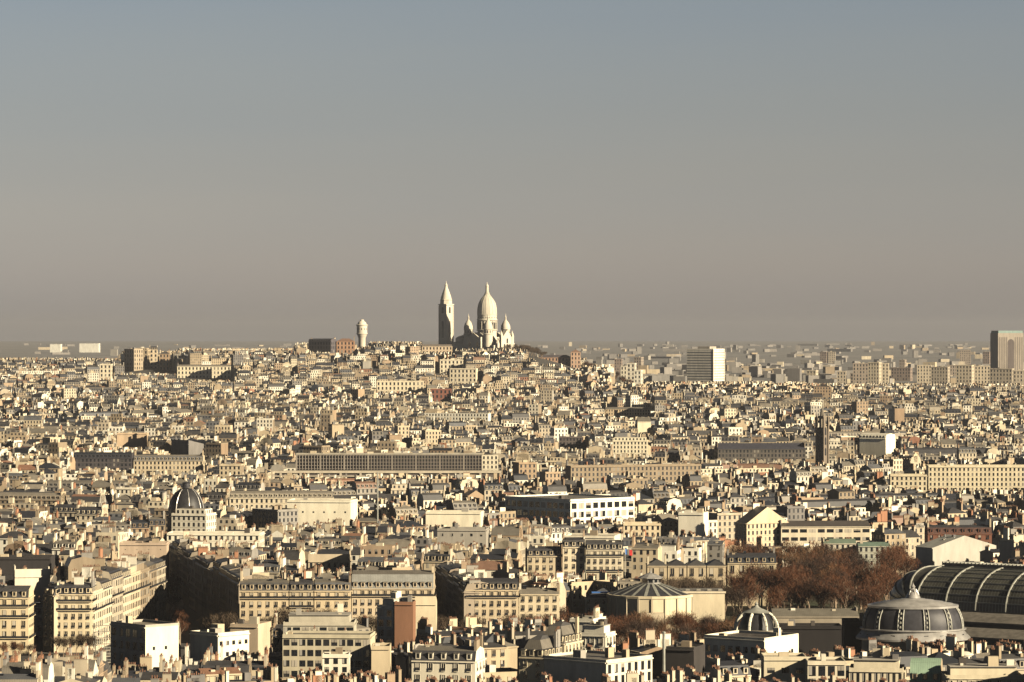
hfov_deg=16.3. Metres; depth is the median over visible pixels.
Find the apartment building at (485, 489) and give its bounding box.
[478,476,503,500]
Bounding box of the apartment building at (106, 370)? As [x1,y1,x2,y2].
[100,363,112,379]
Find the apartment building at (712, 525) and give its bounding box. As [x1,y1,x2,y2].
[708,519,717,537]
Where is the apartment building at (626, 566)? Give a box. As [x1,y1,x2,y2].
[623,554,630,578]
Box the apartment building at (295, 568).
[279,556,302,576]
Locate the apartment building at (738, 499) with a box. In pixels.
[722,486,744,506]
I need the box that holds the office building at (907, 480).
[889,473,926,492]
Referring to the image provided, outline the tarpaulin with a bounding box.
[592,591,609,592]
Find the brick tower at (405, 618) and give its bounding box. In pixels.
[394,595,415,650]
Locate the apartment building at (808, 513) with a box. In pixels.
[805,508,826,518]
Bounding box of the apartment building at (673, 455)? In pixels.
[668,443,679,462]
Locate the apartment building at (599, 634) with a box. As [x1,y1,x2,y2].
[582,619,616,651]
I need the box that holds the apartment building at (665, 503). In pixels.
[658,497,681,512]
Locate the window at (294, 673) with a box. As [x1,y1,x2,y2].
[292,671,296,676]
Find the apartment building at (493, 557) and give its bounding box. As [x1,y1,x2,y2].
[470,547,510,566]
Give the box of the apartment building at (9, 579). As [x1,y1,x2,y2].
[0,565,26,584]
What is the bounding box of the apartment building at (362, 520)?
[359,514,381,525]
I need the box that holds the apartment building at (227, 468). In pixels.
[219,462,243,477]
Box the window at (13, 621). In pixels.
[12,620,15,627]
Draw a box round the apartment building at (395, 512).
[388,501,418,518]
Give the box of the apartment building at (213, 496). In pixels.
[206,486,229,501]
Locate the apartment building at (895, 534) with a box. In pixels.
[872,523,905,571]
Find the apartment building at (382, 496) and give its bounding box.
[320,486,427,499]
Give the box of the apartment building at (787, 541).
[775,540,794,570]
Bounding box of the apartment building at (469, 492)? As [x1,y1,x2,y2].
[462,486,483,499]
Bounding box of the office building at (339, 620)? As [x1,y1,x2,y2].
[283,603,357,633]
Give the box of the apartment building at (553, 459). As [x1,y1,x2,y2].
[548,452,566,467]
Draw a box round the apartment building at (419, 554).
[393,543,424,569]
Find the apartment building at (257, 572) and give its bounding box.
[231,564,270,620]
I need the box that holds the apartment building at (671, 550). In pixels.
[645,536,680,562]
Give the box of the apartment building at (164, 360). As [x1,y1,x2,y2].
[159,349,169,369]
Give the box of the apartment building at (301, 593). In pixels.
[289,568,314,611]
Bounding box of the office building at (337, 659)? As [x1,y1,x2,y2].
[322,647,351,678]
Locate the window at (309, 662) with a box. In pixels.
[307,660,312,666]
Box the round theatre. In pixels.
[607,571,725,629]
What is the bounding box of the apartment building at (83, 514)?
[75,502,107,523]
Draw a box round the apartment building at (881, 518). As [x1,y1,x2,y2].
[868,509,887,527]
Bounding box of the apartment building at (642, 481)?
[624,475,647,487]
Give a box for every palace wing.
[770,606,858,624]
[774,619,841,656]
[842,612,863,654]
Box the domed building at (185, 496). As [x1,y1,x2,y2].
[166,481,203,532]
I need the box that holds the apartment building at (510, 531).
[491,518,522,543]
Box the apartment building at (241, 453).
[236,447,258,457]
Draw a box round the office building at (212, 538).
[167,528,264,546]
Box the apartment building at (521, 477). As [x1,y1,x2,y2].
[507,471,527,485]
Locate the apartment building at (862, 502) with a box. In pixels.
[790,492,874,510]
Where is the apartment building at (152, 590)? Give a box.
[121,553,158,619]
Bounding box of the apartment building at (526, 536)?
[521,532,533,570]
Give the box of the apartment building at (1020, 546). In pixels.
[1011,540,1023,557]
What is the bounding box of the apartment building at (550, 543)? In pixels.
[546,539,559,545]
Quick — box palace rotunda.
[856,583,970,651]
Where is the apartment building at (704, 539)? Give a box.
[681,529,719,561]
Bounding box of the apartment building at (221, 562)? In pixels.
[212,549,240,622]
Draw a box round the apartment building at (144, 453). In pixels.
[141,449,160,454]
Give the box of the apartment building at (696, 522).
[678,508,707,536]
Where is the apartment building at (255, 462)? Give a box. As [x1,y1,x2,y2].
[246,454,262,467]
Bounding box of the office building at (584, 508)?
[504,493,634,523]
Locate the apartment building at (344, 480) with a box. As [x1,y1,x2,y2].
[302,472,395,485]
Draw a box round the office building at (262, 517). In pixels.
[252,506,298,529]
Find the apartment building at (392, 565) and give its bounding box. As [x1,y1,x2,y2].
[378,560,412,569]
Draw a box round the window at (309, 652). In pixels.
[307,650,312,655]
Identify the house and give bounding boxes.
[14,565,49,601]
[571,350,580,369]
[584,584,617,616]
[617,570,641,589]
[636,417,650,433]
[735,502,787,545]
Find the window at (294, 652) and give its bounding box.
[292,650,296,655]
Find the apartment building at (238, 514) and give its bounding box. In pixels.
[221,511,246,523]
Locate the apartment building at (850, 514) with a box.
[836,508,858,520]
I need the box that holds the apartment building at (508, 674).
[484,664,518,681]
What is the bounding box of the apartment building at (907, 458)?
[900,450,920,470]
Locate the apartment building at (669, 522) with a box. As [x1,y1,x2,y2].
[652,509,677,535]
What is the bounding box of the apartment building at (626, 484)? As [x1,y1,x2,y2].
[617,478,641,489]
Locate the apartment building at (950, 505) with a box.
[935,497,967,516]
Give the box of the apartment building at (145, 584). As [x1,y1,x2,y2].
[122,558,150,619]
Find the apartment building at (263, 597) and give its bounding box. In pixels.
[239,568,289,646]
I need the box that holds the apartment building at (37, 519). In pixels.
[24,509,41,526]
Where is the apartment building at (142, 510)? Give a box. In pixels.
[129,502,151,519]
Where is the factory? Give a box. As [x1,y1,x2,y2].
[780,520,870,545]
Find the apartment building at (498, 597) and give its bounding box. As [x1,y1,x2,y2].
[466,574,519,626]
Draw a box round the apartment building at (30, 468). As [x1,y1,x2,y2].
[17,465,35,472]
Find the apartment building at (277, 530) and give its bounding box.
[267,522,292,542]
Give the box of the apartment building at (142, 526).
[124,514,149,536]
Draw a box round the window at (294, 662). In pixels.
[292,660,296,666]
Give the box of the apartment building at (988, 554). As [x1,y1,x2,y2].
[979,545,999,562]
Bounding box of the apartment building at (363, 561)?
[357,547,409,569]
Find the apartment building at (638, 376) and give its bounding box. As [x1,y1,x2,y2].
[635,369,642,383]
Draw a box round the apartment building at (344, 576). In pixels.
[339,575,348,578]
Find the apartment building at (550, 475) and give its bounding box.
[540,467,560,484]
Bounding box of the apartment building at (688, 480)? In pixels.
[682,470,701,488]
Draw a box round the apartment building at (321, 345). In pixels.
[308,337,336,353]
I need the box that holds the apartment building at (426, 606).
[415,596,436,630]
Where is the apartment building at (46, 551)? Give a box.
[28,538,51,554]
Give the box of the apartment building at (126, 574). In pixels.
[105,559,132,619]
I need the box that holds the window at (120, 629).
[119,628,122,635]
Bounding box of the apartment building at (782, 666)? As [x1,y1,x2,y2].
[761,652,807,681]
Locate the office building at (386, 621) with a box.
[376,591,401,647]
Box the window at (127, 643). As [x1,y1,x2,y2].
[126,641,129,648]
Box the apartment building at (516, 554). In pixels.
[489,539,521,567]
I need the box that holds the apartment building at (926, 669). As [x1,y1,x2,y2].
[910,658,942,681]
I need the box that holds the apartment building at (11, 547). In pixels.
[3,534,27,554]
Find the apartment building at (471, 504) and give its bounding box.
[446,498,477,509]
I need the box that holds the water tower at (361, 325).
[356,319,367,347]
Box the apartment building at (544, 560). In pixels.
[527,540,562,579]
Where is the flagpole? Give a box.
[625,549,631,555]
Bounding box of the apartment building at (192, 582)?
[188,546,216,610]
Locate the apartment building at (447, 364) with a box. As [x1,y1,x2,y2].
[440,358,462,373]
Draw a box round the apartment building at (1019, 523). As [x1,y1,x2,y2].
[999,513,1023,534]
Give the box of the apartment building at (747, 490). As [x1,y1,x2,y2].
[737,480,758,496]
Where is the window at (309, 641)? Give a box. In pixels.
[307,639,312,645]
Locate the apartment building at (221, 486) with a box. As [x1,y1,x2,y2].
[215,476,233,491]
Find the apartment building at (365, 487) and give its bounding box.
[352,476,376,494]
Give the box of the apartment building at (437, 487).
[428,478,450,492]
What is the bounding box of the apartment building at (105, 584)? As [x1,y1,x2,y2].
[71,565,113,646]
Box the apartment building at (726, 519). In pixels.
[708,509,741,540]
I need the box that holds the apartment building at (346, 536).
[340,524,365,546]
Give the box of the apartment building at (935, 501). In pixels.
[922,500,938,510]
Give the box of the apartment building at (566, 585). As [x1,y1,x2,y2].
[563,579,569,621]
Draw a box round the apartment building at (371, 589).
[352,564,436,640]
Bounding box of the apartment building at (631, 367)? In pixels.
[627,362,635,382]
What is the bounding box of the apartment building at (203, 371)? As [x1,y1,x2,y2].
[177,363,230,377]
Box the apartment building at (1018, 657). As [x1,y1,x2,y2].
[983,642,1023,674]
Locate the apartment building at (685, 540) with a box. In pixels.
[659,535,693,544]
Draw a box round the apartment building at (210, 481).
[204,475,225,493]
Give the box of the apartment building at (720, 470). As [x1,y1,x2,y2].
[701,466,774,476]
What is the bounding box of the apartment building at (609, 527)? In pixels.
[594,519,617,532]
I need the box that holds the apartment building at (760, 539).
[738,536,768,552]
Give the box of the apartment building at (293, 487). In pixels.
[290,483,302,489]
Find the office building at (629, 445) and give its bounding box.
[613,433,647,456]
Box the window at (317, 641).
[315,639,320,645]
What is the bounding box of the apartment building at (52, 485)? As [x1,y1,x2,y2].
[37,475,153,490]
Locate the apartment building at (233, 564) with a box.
[218,556,248,623]
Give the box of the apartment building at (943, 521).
[940,515,958,524]
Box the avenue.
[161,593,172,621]
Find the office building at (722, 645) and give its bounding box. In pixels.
[703,627,798,662]
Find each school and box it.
[376,379,423,393]
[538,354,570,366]
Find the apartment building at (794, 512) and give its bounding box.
[776,505,804,520]
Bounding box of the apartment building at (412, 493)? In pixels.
[405,482,428,503]
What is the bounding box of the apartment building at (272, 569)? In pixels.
[258,555,281,578]
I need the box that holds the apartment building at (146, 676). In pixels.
[140,669,180,681]
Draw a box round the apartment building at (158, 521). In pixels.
[148,509,164,536]
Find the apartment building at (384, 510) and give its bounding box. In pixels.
[380,499,399,517]
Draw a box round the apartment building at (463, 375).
[450,367,477,383]
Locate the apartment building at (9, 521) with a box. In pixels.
[0,511,21,529]
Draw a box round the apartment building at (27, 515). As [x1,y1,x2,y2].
[14,507,43,520]
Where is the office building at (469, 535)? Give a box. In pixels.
[437,523,489,548]
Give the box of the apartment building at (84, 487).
[72,480,92,493]
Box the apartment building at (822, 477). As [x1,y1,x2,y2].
[814,470,835,486]
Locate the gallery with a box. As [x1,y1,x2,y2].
[250,470,500,478]
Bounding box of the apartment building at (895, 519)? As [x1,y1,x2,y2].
[887,508,911,525]
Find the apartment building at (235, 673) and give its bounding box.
[193,661,241,681]
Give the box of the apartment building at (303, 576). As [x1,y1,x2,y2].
[301,568,330,578]
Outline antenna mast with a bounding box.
[376,472,378,522]
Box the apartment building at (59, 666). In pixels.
[52,659,73,675]
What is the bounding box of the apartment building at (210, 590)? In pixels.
[206,553,222,619]
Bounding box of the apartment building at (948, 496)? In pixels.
[936,488,958,499]
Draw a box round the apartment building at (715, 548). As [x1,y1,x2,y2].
[707,540,724,562]
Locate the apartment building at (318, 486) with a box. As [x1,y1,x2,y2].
[305,476,326,489]
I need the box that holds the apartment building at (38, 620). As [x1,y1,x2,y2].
[34,602,42,635]
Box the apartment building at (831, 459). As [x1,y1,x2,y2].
[829,454,836,465]
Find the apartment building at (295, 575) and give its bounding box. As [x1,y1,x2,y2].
[280,565,318,578]
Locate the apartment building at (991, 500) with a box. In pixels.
[981,496,1004,508]
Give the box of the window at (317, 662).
[315,660,320,666]
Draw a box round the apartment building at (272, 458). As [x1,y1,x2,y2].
[268,452,295,467]
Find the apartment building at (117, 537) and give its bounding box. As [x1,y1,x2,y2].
[96,525,124,558]
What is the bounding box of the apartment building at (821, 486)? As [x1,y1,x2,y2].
[808,476,831,491]
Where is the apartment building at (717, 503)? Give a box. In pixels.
[696,495,726,509]
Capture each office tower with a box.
[687,346,724,381]
[990,331,1023,369]
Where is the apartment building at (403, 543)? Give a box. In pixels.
[378,534,414,548]
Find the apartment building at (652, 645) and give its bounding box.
[629,627,670,678]
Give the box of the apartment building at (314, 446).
[303,442,330,452]
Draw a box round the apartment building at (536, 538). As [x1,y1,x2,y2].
[530,532,548,545]
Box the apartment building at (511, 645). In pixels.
[493,625,518,668]
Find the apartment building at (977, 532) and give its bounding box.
[924,517,991,543]
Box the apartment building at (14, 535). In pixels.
[0,524,34,553]
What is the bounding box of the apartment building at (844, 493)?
[828,482,854,498]
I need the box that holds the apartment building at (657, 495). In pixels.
[647,485,669,502]
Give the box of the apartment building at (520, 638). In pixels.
[508,618,545,668]
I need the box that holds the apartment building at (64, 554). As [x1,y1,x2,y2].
[59,546,90,565]
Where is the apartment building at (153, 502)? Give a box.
[145,493,168,507]
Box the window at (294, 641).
[292,639,296,645]
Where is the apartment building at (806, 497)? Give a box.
[790,493,822,501]
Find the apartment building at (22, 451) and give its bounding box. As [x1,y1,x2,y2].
[14,442,35,455]
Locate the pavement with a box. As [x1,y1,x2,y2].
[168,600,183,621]
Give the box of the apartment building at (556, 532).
[550,518,571,543]
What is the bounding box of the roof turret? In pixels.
[964,651,972,658]
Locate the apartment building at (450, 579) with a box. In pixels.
[446,559,467,624]
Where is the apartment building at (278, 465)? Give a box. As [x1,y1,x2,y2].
[271,459,285,469]
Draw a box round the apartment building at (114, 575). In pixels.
[80,557,124,620]
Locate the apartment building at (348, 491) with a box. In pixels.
[329,483,356,494]
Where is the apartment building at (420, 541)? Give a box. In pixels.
[403,532,434,549]
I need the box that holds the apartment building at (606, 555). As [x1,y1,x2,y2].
[585,533,623,579]
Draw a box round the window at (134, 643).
[133,642,136,649]
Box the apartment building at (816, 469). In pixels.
[805,460,826,474]
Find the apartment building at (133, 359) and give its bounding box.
[124,347,142,371]
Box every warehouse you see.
[50,344,61,351]
[79,343,99,351]
[287,498,357,525]
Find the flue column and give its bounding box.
[662,631,665,671]
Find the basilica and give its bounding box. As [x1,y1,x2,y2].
[438,283,514,350]
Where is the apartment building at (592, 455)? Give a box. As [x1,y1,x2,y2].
[586,448,600,464]
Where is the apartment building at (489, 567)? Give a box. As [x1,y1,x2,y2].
[475,554,506,577]
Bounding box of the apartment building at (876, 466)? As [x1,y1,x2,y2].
[860,459,883,471]
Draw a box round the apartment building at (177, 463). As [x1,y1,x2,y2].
[134,449,204,474]
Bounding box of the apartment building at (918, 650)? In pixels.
[872,638,927,681]
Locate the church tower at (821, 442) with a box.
[815,404,828,464]
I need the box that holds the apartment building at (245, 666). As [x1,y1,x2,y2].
[203,652,251,678]
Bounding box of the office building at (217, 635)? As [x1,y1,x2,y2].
[189,623,249,660]
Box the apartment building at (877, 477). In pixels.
[863,471,884,485]
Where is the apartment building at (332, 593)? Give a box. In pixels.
[314,568,351,611]
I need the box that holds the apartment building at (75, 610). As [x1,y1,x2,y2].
[56,568,96,652]
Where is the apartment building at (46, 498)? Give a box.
[0,488,66,505]
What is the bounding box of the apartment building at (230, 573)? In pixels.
[225,559,253,627]
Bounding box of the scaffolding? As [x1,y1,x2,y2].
[93,623,110,662]
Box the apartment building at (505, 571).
[492,559,527,577]
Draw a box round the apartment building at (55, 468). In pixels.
[35,457,62,479]
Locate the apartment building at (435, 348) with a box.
[421,344,452,353]
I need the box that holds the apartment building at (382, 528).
[377,519,399,535]
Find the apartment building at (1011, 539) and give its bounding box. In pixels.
[1000,526,1023,563]
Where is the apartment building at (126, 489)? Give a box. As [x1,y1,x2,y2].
[116,482,142,497]
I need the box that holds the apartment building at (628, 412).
[605,406,649,418]
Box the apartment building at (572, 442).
[559,434,582,450]
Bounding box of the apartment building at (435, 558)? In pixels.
[424,545,454,574]
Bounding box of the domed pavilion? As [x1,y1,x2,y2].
[731,601,781,631]
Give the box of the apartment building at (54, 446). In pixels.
[48,439,66,455]
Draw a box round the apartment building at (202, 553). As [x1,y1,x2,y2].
[194,546,216,614]
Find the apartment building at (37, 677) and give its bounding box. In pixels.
[0,655,42,681]
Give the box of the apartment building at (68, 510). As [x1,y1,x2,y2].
[53,499,80,518]
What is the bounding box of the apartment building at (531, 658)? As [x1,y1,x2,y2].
[519,625,561,681]
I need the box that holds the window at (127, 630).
[126,629,129,636]
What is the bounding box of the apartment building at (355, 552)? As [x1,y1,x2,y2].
[351,545,359,570]
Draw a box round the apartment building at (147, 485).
[128,477,153,491]
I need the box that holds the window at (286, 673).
[284,671,288,676]
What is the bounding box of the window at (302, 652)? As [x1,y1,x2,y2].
[300,650,304,655]
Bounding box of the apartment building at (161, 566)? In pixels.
[136,551,167,620]
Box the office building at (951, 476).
[926,463,1023,492]
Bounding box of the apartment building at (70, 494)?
[0,487,80,496]
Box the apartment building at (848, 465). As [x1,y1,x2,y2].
[833,457,854,471]
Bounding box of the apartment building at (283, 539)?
[265,533,286,546]
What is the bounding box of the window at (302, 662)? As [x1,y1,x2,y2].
[300,660,304,666]
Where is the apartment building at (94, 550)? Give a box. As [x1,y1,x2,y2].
[91,541,116,559]
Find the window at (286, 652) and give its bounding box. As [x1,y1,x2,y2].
[284,650,288,655]
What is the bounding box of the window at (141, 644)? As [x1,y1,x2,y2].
[140,643,143,650]
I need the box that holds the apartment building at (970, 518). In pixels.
[947,508,977,524]
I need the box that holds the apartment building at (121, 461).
[73,448,133,470]
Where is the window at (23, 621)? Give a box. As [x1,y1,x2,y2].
[22,620,25,627]
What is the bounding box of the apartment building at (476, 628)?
[470,618,502,635]
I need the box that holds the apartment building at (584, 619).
[569,605,605,631]
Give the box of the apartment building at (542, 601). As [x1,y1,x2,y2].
[519,576,559,621]
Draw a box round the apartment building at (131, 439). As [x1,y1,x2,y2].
[117,432,148,448]
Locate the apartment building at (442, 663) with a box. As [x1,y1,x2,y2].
[411,633,485,681]
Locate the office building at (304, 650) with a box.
[282,630,376,678]
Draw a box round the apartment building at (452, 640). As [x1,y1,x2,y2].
[425,631,456,645]
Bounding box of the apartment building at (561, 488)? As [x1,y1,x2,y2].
[542,478,566,493]
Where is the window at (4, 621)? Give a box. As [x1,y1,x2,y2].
[3,620,6,627]
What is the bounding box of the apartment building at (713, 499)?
[700,492,730,508]
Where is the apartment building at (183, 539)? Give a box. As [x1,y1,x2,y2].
[171,529,199,596]
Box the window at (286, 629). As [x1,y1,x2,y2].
[284,627,290,632]
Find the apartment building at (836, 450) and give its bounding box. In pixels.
[830,447,847,452]
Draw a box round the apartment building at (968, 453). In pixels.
[957,444,975,459]
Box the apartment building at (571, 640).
[543,614,583,652]
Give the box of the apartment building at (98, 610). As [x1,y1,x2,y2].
[71,574,104,649]
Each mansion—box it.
[645,553,667,582]
[666,552,686,587]
[685,559,706,586]
[705,556,726,585]
[725,546,776,605]
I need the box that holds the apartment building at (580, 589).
[568,578,594,615]
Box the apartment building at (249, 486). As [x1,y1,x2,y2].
[235,477,264,490]
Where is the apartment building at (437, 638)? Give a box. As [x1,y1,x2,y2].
[432,627,472,642]
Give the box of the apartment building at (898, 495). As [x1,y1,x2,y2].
[807,488,944,499]
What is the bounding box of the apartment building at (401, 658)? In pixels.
[395,641,424,681]
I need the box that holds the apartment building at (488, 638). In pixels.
[473,620,515,643]
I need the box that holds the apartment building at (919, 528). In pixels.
[902,518,924,543]
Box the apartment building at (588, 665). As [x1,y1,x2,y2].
[542,647,653,681]
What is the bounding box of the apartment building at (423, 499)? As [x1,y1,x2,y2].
[417,487,442,508]
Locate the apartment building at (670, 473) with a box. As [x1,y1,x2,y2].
[565,463,701,482]
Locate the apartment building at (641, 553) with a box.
[631,535,661,578]
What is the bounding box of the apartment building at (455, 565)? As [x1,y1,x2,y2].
[440,558,470,627]
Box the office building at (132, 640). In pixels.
[109,615,178,677]
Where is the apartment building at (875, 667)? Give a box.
[849,648,905,681]
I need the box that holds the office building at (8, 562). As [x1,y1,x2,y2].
[0,553,54,574]
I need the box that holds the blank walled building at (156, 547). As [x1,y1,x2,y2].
[119,538,169,597]
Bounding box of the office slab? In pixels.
[296,450,497,469]
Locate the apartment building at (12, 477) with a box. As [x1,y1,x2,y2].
[5,469,28,487]
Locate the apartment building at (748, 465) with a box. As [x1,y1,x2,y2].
[677,459,782,468]
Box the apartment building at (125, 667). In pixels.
[122,654,173,677]
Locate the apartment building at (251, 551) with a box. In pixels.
[229,540,259,558]
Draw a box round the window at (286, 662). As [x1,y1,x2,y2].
[284,660,288,666]
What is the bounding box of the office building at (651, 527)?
[622,518,661,536]
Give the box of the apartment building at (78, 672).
[54,656,99,681]
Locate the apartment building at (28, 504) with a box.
[15,498,37,510]
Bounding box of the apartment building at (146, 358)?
[138,346,150,368]
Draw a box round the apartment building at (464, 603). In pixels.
[458,567,489,624]
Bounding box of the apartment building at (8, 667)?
[2,648,53,681]
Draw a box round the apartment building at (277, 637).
[273,610,307,651]
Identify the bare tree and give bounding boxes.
[0,642,9,651]
[7,640,18,655]
[15,643,24,652]
[26,644,36,653]
[50,636,61,650]
[60,638,68,656]
[67,636,77,646]
[71,633,84,652]
[75,633,88,648]
[84,634,99,654]
[166,573,182,600]
[166,606,182,619]
[167,579,182,607]
[174,609,189,622]
[175,617,190,632]
[199,610,240,628]
[223,612,239,628]
[265,615,287,638]
[270,602,294,623]
[301,606,322,611]
[311,605,331,611]
[356,613,376,627]
[368,614,376,638]
[437,614,448,629]
[437,617,444,629]
[457,619,463,626]
[473,613,487,626]
[502,612,521,625]
[519,611,535,623]
[560,605,569,618]
[606,615,631,643]
[612,613,640,636]
[615,616,628,641]
[615,629,642,644]
[617,617,647,633]
[620,619,648,636]
[621,628,644,640]
[622,611,647,622]
[638,610,654,623]
[643,617,657,631]
[652,615,670,631]
[654,621,679,639]
[660,575,683,588]
[660,608,684,640]
[661,627,676,639]
[668,624,701,641]
[672,611,697,629]
[673,574,693,584]
[673,578,698,587]
[676,626,705,641]
[678,618,703,630]
[683,579,700,587]
[684,576,700,585]
[694,623,723,638]
[697,613,722,628]
[698,573,726,587]
[699,622,722,637]
[704,582,727,589]
[716,581,737,619]
[717,569,747,609]
[717,619,731,631]
[720,620,738,631]
[723,539,750,554]
[723,583,755,610]
[725,570,764,608]
[729,607,745,622]
[737,559,767,608]
[739,545,765,552]
[740,541,764,552]
[745,566,779,606]
[745,583,767,608]
[750,544,776,554]
[756,563,782,608]
[758,566,781,611]
[759,581,790,607]
[761,569,781,610]
[765,564,804,607]
[769,545,799,567]
[778,537,804,564]
[778,562,813,602]
[780,552,820,566]
[781,563,813,607]
[782,562,814,607]
[782,579,811,607]
[784,570,815,607]
[785,556,828,575]
[789,583,814,607]
[793,540,827,558]
[801,574,834,607]
[802,545,827,558]
[803,549,821,566]
[803,576,840,607]
[806,552,850,575]
[809,543,842,556]
[812,561,829,580]
[815,562,846,606]
[817,582,840,607]
[820,548,844,558]
[821,570,853,607]
[827,566,857,607]
[830,563,857,607]
[830,575,861,607]
[831,555,858,603]
[832,546,858,558]
[834,588,863,607]
[839,551,868,589]
[841,548,862,561]
[845,566,865,604]
[848,560,872,608]
[850,554,871,566]
[855,572,890,596]
[855,581,876,612]
[856,578,887,608]
[856,587,886,607]
[862,565,884,584]
[864,560,900,581]
[871,565,902,599]
[872,542,907,566]
[875,549,907,570]
[887,540,908,573]
[889,544,906,576]
[891,550,918,573]
[896,554,921,577]
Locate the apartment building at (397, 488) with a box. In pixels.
[386,481,406,493]
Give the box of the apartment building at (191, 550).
[182,539,212,605]
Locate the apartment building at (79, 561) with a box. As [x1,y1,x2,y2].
[64,544,94,580]
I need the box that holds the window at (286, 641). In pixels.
[284,639,288,645]
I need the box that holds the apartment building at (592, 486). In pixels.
[576,476,607,493]
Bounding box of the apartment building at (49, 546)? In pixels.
[35,539,128,549]
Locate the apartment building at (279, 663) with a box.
[263,660,282,677]
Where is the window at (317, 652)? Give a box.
[315,650,320,655]
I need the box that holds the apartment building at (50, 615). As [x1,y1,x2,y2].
[42,582,62,652]
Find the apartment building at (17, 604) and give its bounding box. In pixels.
[0,585,35,654]
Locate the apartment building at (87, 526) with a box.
[64,522,92,531]
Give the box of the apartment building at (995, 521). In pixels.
[973,509,1002,543]
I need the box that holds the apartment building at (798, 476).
[789,464,812,484]
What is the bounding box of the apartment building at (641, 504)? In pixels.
[633,491,653,511]
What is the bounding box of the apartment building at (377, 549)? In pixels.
[360,543,394,556]
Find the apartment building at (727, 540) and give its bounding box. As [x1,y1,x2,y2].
[718,536,742,555]
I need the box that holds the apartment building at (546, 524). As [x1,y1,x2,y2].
[522,516,551,539]
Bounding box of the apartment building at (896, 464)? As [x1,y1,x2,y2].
[883,457,902,471]
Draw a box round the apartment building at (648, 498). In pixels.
[640,488,653,502]
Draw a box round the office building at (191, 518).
[171,506,216,530]
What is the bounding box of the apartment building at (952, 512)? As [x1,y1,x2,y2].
[937,499,966,519]
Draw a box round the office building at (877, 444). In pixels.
[859,433,894,457]
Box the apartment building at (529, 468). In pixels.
[513,460,536,478]
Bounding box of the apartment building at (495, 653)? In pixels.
[462,636,507,667]
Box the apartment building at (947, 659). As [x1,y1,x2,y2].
[927,652,966,670]
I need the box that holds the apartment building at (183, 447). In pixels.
[171,439,203,454]
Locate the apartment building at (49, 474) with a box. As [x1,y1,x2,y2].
[37,465,56,479]
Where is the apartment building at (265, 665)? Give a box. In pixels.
[241,651,267,678]
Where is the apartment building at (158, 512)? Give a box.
[154,505,168,531]
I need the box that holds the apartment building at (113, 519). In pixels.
[94,510,124,522]
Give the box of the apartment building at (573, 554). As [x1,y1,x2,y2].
[562,529,585,577]
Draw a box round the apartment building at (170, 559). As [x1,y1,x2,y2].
[169,543,171,593]
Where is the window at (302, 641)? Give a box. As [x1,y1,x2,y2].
[300,639,304,645]
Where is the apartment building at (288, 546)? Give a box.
[269,535,313,549]
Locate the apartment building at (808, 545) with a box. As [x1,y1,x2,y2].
[798,542,819,560]
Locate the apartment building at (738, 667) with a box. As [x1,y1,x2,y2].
[704,652,751,681]
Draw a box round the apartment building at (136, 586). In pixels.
[111,554,142,619]
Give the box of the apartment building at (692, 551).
[680,543,701,562]
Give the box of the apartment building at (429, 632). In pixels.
[418,624,467,641]
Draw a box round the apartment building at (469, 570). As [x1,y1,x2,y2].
[452,563,486,626]
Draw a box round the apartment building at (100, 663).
[96,647,104,675]
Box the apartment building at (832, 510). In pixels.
[825,501,850,516]
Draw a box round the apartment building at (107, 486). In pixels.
[92,474,113,492]
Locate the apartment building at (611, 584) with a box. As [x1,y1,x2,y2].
[594,579,616,590]
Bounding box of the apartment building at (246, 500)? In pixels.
[230,486,333,510]
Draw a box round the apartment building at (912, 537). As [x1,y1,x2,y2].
[899,525,919,571]
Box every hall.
[308,550,351,572]
[426,508,483,528]
[565,530,620,540]
[714,441,805,462]
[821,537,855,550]
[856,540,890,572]
[889,561,1023,653]
[915,534,996,569]
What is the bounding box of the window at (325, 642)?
[323,640,328,645]
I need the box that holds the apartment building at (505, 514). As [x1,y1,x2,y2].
[493,507,515,523]
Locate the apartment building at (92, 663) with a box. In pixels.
[67,644,98,675]
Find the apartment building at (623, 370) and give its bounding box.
[621,364,626,382]
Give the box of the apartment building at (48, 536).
[43,526,65,543]
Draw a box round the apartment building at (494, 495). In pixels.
[491,490,519,500]
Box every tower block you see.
[614,358,622,376]
[634,356,643,368]
[807,369,817,374]
[820,351,827,362]
[828,351,835,363]
[837,370,845,383]
[850,373,852,383]
[853,362,867,382]
[868,361,880,383]
[881,363,888,383]
[891,366,912,380]
[899,359,906,367]
[917,364,931,383]
[931,366,949,383]
[947,364,955,375]
[956,364,973,383]
[960,350,970,364]
[974,364,989,383]
[983,351,989,363]
[990,368,1013,383]
[1013,369,1023,382]
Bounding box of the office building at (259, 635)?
[230,616,270,659]
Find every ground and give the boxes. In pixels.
[0,341,989,667]
[617,575,903,643]
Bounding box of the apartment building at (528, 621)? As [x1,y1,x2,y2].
[515,617,555,631]
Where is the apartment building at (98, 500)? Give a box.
[71,493,105,506]
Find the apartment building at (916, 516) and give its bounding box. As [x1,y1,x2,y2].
[909,513,935,523]
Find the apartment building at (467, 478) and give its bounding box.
[456,472,477,486]
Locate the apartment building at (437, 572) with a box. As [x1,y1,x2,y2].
[434,558,456,618]
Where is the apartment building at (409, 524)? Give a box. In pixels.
[391,516,426,528]
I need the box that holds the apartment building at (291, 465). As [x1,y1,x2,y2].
[287,459,295,469]
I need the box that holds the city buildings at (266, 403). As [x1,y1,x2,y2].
[0,341,1023,681]
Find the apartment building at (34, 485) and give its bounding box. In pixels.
[21,478,46,491]
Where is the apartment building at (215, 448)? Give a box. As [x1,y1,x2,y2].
[206,441,227,456]
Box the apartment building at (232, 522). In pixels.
[212,511,243,530]
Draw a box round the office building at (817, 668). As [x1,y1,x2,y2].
[805,654,846,681]
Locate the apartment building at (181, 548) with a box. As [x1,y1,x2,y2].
[176,537,205,601]
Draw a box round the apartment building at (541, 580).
[531,570,565,620]
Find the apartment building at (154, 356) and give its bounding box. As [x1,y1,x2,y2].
[150,345,157,367]

